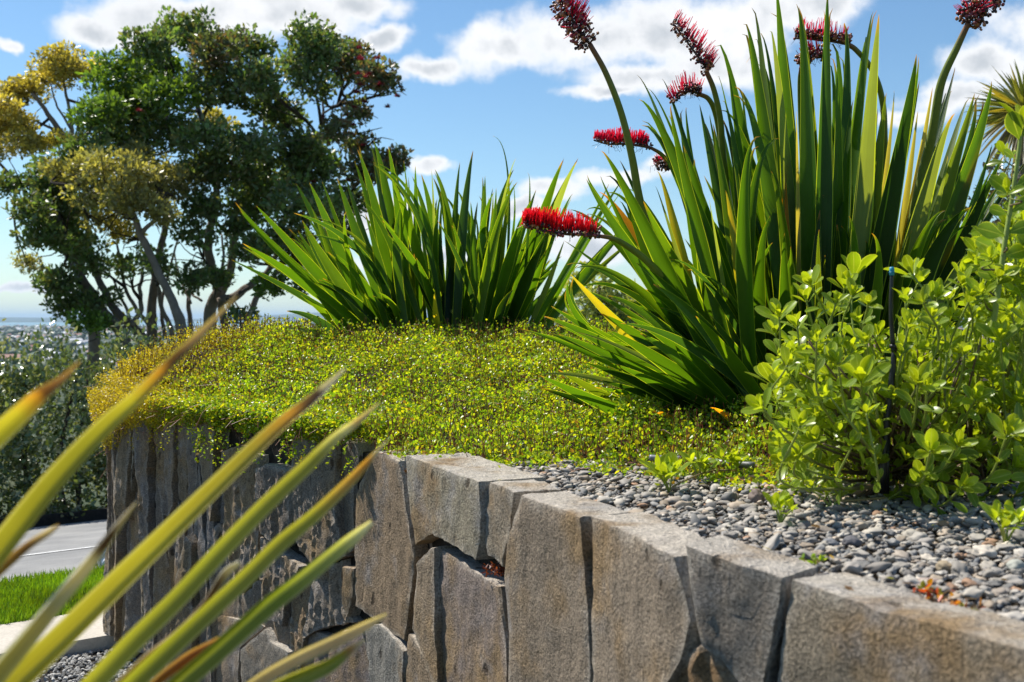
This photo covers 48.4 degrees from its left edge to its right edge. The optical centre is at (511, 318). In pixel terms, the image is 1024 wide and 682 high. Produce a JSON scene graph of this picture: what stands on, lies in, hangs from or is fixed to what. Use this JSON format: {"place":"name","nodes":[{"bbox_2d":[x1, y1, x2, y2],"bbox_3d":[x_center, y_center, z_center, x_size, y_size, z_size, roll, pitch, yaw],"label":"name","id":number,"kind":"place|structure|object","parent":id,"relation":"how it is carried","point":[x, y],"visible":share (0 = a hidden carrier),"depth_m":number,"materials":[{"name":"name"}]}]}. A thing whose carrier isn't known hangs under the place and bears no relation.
{"place":"outdoors","nodes":[
{"label":"outdoors","id":0,"kind":"place"},
{"bbox_2d":[0,519,106,580],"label":"road","id":1,"kind":"structure","parent":0,"point":[73,536],"depth_m":8.16,"materials":[{"name":"grey asphalt"}]},
{"bbox_2d":[0,508,106,527],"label":"kerb","id":2,"kind":"structure","parent":1,"relation":"on","point":[57,518],"depth_m":11.63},
{"bbox_2d":[23,546,94,555],"bbox_3d":[-3.341,1.584,7.575,4.545,0.010,0.078,0,0,-39],"label":"road marking","id":3,"kind":"object","parent":1,"relation":"on","point":[59,550],"visible":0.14,"depth_m":7.77,"materials":[{"name":"paint"}]},
{"bbox_2d":[0,614,119,655],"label":"concrete path","id":4,"kind":"structure","parent":0,"point":[93,637],"depth_m":4.86,"materials":[{"name":"beige concrete"}]},
{"bbox_2d":[0,327,169,579],"bbox_3d":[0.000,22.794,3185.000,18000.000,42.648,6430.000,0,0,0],"label":"ground","id":5,"kind":"structure","parent":0,"point":[46,465],"depth_m":334.08,"materials":[{"name":"green plant"}]},
{"bbox_2d":[0,501,105,518],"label":"verge","id":6,"kind":"structure","parent":5,"relation":"on","point":[97,504],"depth_m":13.50,"materials":[{"name":"green plant"}]},
{"bbox_2d":[0,488,107,523],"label":"roadside growth","id":7,"kind":"object","parent":6,"relation":"on","point":[54,510],"visible":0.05,"depth_m":11.82,"materials":[{"name":"green plant"}]},
{"bbox_2d":[0,307,310,517],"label":"hedge","id":8,"kind":"object","parent":6,"relation":"on","point":[17,444],"visible":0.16,"depth_m":12.28,"materials":[{"name":"green plant"}]},
{"bbox_2d":[0,39,240,386],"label":"golden tree","id":9,"kind":"object","parent":5,"relation":"on","point":[60,65],"visible":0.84,"depth_m":20.62,"materials":[{"name":"yellow plant"}]},
{"bbox_2d":[36,138,207,341],"bbox_3d":[-6.158,-0.904,17.363,2.655,3.864,2.709,0,0,0],"label":"golden tree","id":10,"kind":"object","parent":5,"relation":"on","point":[129,183],"visible":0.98,"depth_m":17.16,"materials":[{"name":"yellow plant"}]},
{"bbox_2d":[0,4,414,368],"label":"coastal tree","id":11,"kind":"object","parent":5,"relation":"on","point":[157,92],"visible":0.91,"depth_m":18.29,"materials":[{"name":"green plant"}]},
{"bbox_2d":[0,325,990,385],"bbox_3d":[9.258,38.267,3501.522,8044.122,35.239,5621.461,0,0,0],"label":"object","id":12,"kind":"object","parent":5,"relation":"on","point":[14,331],"visible":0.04,"depth_m":1718.80,"materials":[{"name":"green plant"}]},
{"bbox_2d":[0,325,993,365],"bbox_3d":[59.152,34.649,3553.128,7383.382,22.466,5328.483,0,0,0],"label":"town","id":13,"kind":"object","parent":5,"relation":"on","point":[81,341],"visible":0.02,"depth_m":2220.80},
{"bbox_2d":[552,260,647,330],"bbox_3d":[1.254,0.798,16.058,2.031,3.275,1.942,0,0,24],"label":"pale tree","id":14,"kind":"object","parent":5,"relation":"on","point":[589,309],"visible":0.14,"depth_m":15.90,"materials":[{"name":"green plant"}]},
{"bbox_2d":[956,153,1023,351],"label":"bush","id":15,"kind":"object","parent":5,"relation":"on","point":[991,191],"visible":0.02,"depth_m":10.05,"materials":[{"name":"green plant"}]},
{"bbox_2d":[966,59,1023,198],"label":"cabbage tree","id":16,"kind":"object","parent":5,"relation":"on","point":[1013,96],"visible":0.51,"depth_m":10.98,"materials":[{"name":"green plant"}]},
{"bbox_2d":[34,646,166,681],"bbox_3d":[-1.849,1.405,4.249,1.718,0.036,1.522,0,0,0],"label":"gravel","id":17,"kind":"structure","parent":0,"point":[86,658],"depth_m":4.58,"materials":[{"name":"grey gravel"}]},
{"bbox_2d":[0,295,387,681],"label":"flax plant","id":18,"kind":"object","parent":17,"relation":"on","point":[25,657],"visible":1,"depth_m":0.93,"materials":[{"name":"green plant"}]},
{"bbox_2d":[103,394,1023,681],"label":"retaining wall","id":19,"kind":"structure","parent":17,"relation":"on","point":[585,590],"depth_m":2.39,"materials":[{"name":"stone"}]},
{"bbox_2d":[482,560,504,576],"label":"moss tuft","id":20,"kind":"object","parent":19,"relation":"on","point":[496,569],"visible":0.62,"depth_m":2.42,"materials":[{"name":"red plant"}]},
{"bbox_2d":[0,321,314,325],"bbox_3d":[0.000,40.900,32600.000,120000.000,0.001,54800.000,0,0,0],"label":"sea","id":21,"kind":"structure","parent":0,"point":[58,323],"depth_m":10344.40,"materials":[{"name":"teal liquid"}]},
{"bbox_2d":[0,318,529,321],"bbox_3d":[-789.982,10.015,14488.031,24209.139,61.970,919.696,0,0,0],"label":"hills","id":22,"kind":"structure","parent":0,"point":[65,321],"depth_m":14481.09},
{"bbox_2d":[0,313,963,320],"bbox_3d":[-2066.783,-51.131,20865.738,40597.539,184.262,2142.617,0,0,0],"label":"hills","id":23,"kind":"structure","parent":0,"point":[291,316],"depth_m":20766.89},
{"bbox_2d":[0,0,1023,318],"label":"sky","id":24,"kind":"structure","parent":0,"point":[474,73],"materials":[{"name":"blue"}]},
{"bbox_2d":[143,346,1023,611],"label":"soil","id":25,"kind":"structure","parent":0,"point":[875,576],"depth_m":3.27,"materials":[{"name":"brown soil"}]},
{"bbox_2d":[238,309,243,338],"bbox_3d":[-1.162,0.051,4.900,0.034,0.184,0.012,0,0,0],"label":"irrigation stake","id":26,"kind":"object","parent":25,"relation":"on","point":[239,311],"visible":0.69,"depth_m":4.90,"materials":[{"name":"black plastic"}]},
{"bbox_2d":[233,138,620,347],"bbox_3d":[-0.320,-0.321,5.000,1.769,0.968,0.700,0,0,0],"label":"lily clump","id":27,"kind":"object","parent":25,"relation":"on","point":[483,282],"visible":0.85,"depth_m":4.93,"materials":[{"name":"green plant"}]},
{"bbox_2d":[86,309,1016,495],"bbox_3d":[-0.114,0.333,4.033,3.604,0.756,3.477,0,0,0],"label":"creeping cover","id":28,"kind":"object","parent":25,"relation":"on","point":[250,409],"visible":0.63,"depth_m":3.73,"materials":[{"name":"green plant"}]},
{"bbox_2d":[637,452,689,492],"bbox_3d":[0.326,0.326,2.391,0.099,0.086,0.093,0,0,38],"label":"shrub seedling","id":29,"kind":"object","parent":25,"relation":"on","point":[665,466],"visible":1,"depth_m":2.39,"materials":[{"name":"green plant"}]},
{"bbox_2d":[649,455,755,468],"bbox_3d":[0.449,0.335,2.687,0.266,0.015,0.036,0,0,33],"label":"irrigation hose","id":30,"kind":"object","parent":25,"relation":"on","point":[745,464],"visible":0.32,"depth_m":2.64,"materials":[{"name":"black plastic"}]},
{"bbox_2d":[404,456,1023,621],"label":"pebbles","id":31,"kind":"object","parent":25,"relation":"on","point":[867,522],"visible":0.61,"depth_m":1.99,"materials":[{"name":"grey gravel"}]},
{"bbox_2d":[609,467,617,473],"bbox_3d":[0.237,0.360,2.679,0.023,0.023,0.034,0,0,0],"label":"pebble","id":32,"kind":"object","parent":31,"relation":"on","point":[613,470],"visible":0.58,"depth_m":2.67,"materials":[{"name":"grey stone"}]},
{"bbox_2d":[672,448,731,486],"bbox_3d":[0.376,0.331,2.497,0.099,0.075,0.306,0,0,34],"label":"shrub seedling","id":33,"kind":"object","parent":31,"relation":"on","point":[702,462],"visible":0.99,"depth_m":2.56,"materials":[{"name":"green plant"}]},
{"bbox_2d":[798,553,826,565],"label":"gravel weed","id":34,"kind":"object","parent":31,"relation":"on","point":[821,558],"visible":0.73,"depth_m":1.68,"materials":[{"name":"green plant"}]},
{"bbox_2d":[823,538,839,546],"bbox_3d":[0.514,0.362,1.832,0.029,0.018,0.029,0,0,0],"label":"pebble","id":35,"kind":"object","parent":31,"relation":"on","point":[832,542],"visible":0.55,"depth_m":1.82,"materials":[{"name":"grey stone"}]},
{"bbox_2d":[842,535,862,547],"bbox_3d":[0.550,0.361,1.840,0.034,0.022,0.032,0,0,0],"label":"pebble","id":36,"kind":"object","parent":31,"relation":"on","point":[852,540],"visible":0.88,"depth_m":1.83,"materials":[{"name":"grey stone"}]},
{"bbox_2d":[872,267,896,493],"bbox_3d":[0.736,0.121,2.238,0.055,0.447,0.022,0,0,0],"label":"irrigation stake","id":37,"kind":"object","parent":31,"relation":"on","point":[884,482],"visible":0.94,"depth_m":2.23,"materials":[{"name":"black plastic"}]},
{"bbox_2d":[910,578,937,585],"bbox_3d":[0.571,0.365,1.582,0.036,0.008,0.066,0,0,44],"label":"flat stone","id":38,"kind":"object","parent":31,"relation":"on","point":[935,580],"visible":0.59,"depth_m":1.58,"materials":[{"name":"grey stone"}]},
{"bbox_2d":[937,520,949,526],"bbox_3d":[0.764,0.363,2.013,0.023,0.013,0.025,0,0,-39],"label":"pebble","id":39,"kind":"object","parent":31,"relation":"on","point":[942,523],"visible":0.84,"depth_m":2.01,"materials":[{"name":"grey stone"}]},
{"bbox_2d":[710,443,748,472],"bbox_3d":[0.496,0.328,2.592,0.089,0.083,0.060,0,0,0],"label":"shrub seedling","id":40,"kind":"object","parent":25,"relation":"on","point":[734,458],"visible":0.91,"depth_m":2.60,"materials":[{"name":"green plant"}]},
{"bbox_2d":[499,468,1006,599],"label":"leaf litter","id":41,"kind":"object","parent":25,"relation":"on","point":[831,556],"visible":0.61,"depth_m":1.76,"materials":[{"name":"brown plant"}]},
{"bbox_2d":[748,488,764,505],"bbox_3d":[0.488,0.357,2.276,0.031,0.037,0.035,0,0,-44],"label":"pebble","id":42,"kind":"object","parent":25,"relation":"on","point":[755,495],"visible":0.81,"depth_m":2.27,"materials":[{"name":"grey stone"}]},
{"bbox_2d":[518,0,1023,433],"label":"lily clump","id":43,"kind":"object","parent":25,"relation":"on","point":[829,197],"visible":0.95,"depth_m":3.43,"materials":[{"name":"green plant"}]},
{"bbox_2d":[762,490,797,522],"bbox_3d":[0.487,0.339,2.030,0.051,0.060,0.085,0,0,-16],"label":"shrub seedling","id":44,"kind":"object","parent":25,"relation":"on","point":[784,498],"visible":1,"depth_m":2.04,"materials":[{"name":"green plant"}]},
{"bbox_2d":[799,476,885,505],"bbox_3d":[0.635,0.337,2.200,0.154,0.065,0.080,0,0,-20],"label":"shrub seedling","id":45,"kind":"object","parent":25,"relation":"on","point":[808,481],"visible":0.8,"depth_m":2.20,"materials":[{"name":"green plant"}]},
{"bbox_2d":[741,102,1023,514],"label":"coastal shrub","id":46,"kind":"object","parent":25,"relation":"on","point":[938,448],"visible":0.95,"depth_m":2.23,"materials":[{"name":"green plant"}]},
{"bbox_2d":[913,578,953,602],"bbox_3d":[0.537,0.353,1.463,0.055,0.032,0.047,0,0,44],"label":"gravel weed","id":47,"kind":"object","parent":25,"relation":"on","point":[929,595],"visible":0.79,"depth_m":1.46,"materials":[{"name":"orange plant"}]},
{"bbox_2d":[936,560,951,574],"bbox_3d":[0.631,0.363,1.658,0.026,0.023,0.026,0,0,0],"label":"pebble","id":48,"kind":"object","parent":25,"relation":"on","point":[941,565],"visible":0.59,"depth_m":1.65,"materials":[{"name":"beige stone"}]},
{"bbox_2d":[950,597,985,609],"bbox_3d":[0.560,0.356,1.407,0.049,0.025,0.035,0,0,25],"label":"gravel weed","id":49,"kind":"object","parent":25,"relation":"on","point":[956,602],"visible":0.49,"depth_m":1.41,"materials":[{"name":"orange plant"}]},
{"bbox_2d":[978,499,1023,542],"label":"shrub seedling","id":50,"kind":"object","parent":25,"relation":"on","point":[1008,512],"visible":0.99,"depth_m":1.84,"materials":[{"name":"green plant"}]},
{"bbox_2d":[1006,559,1023,572],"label":"pebble","id":51,"kind":"object","parent":25,"relation":"on","point":[1014,564],"visible":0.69,"depth_m":1.65,"materials":[{"name":"grey stone"}]},
{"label":"lawn","id":52,"kind":"structure","parent":0,"visible":0},
{"bbox_2d":[0,564,104,624],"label":"grass","id":53,"kind":"structure","parent":52,"relation":"on","point":[41,589],"depth_m":5.57,"materials":[{"name":"green plant"}]},
{"bbox_2d":[96,553,104,567],"bbox_3d":[-2.235,1.301,6.252,0.186,0.161,0.123,0,0,0],"label":"litter bag","id":54,"kind":"object","parent":52,"relation":"on","point":[101,562],"visible":0.14,"depth_m":6.22,"materials":[{"name":"white plastic"}]}
]}

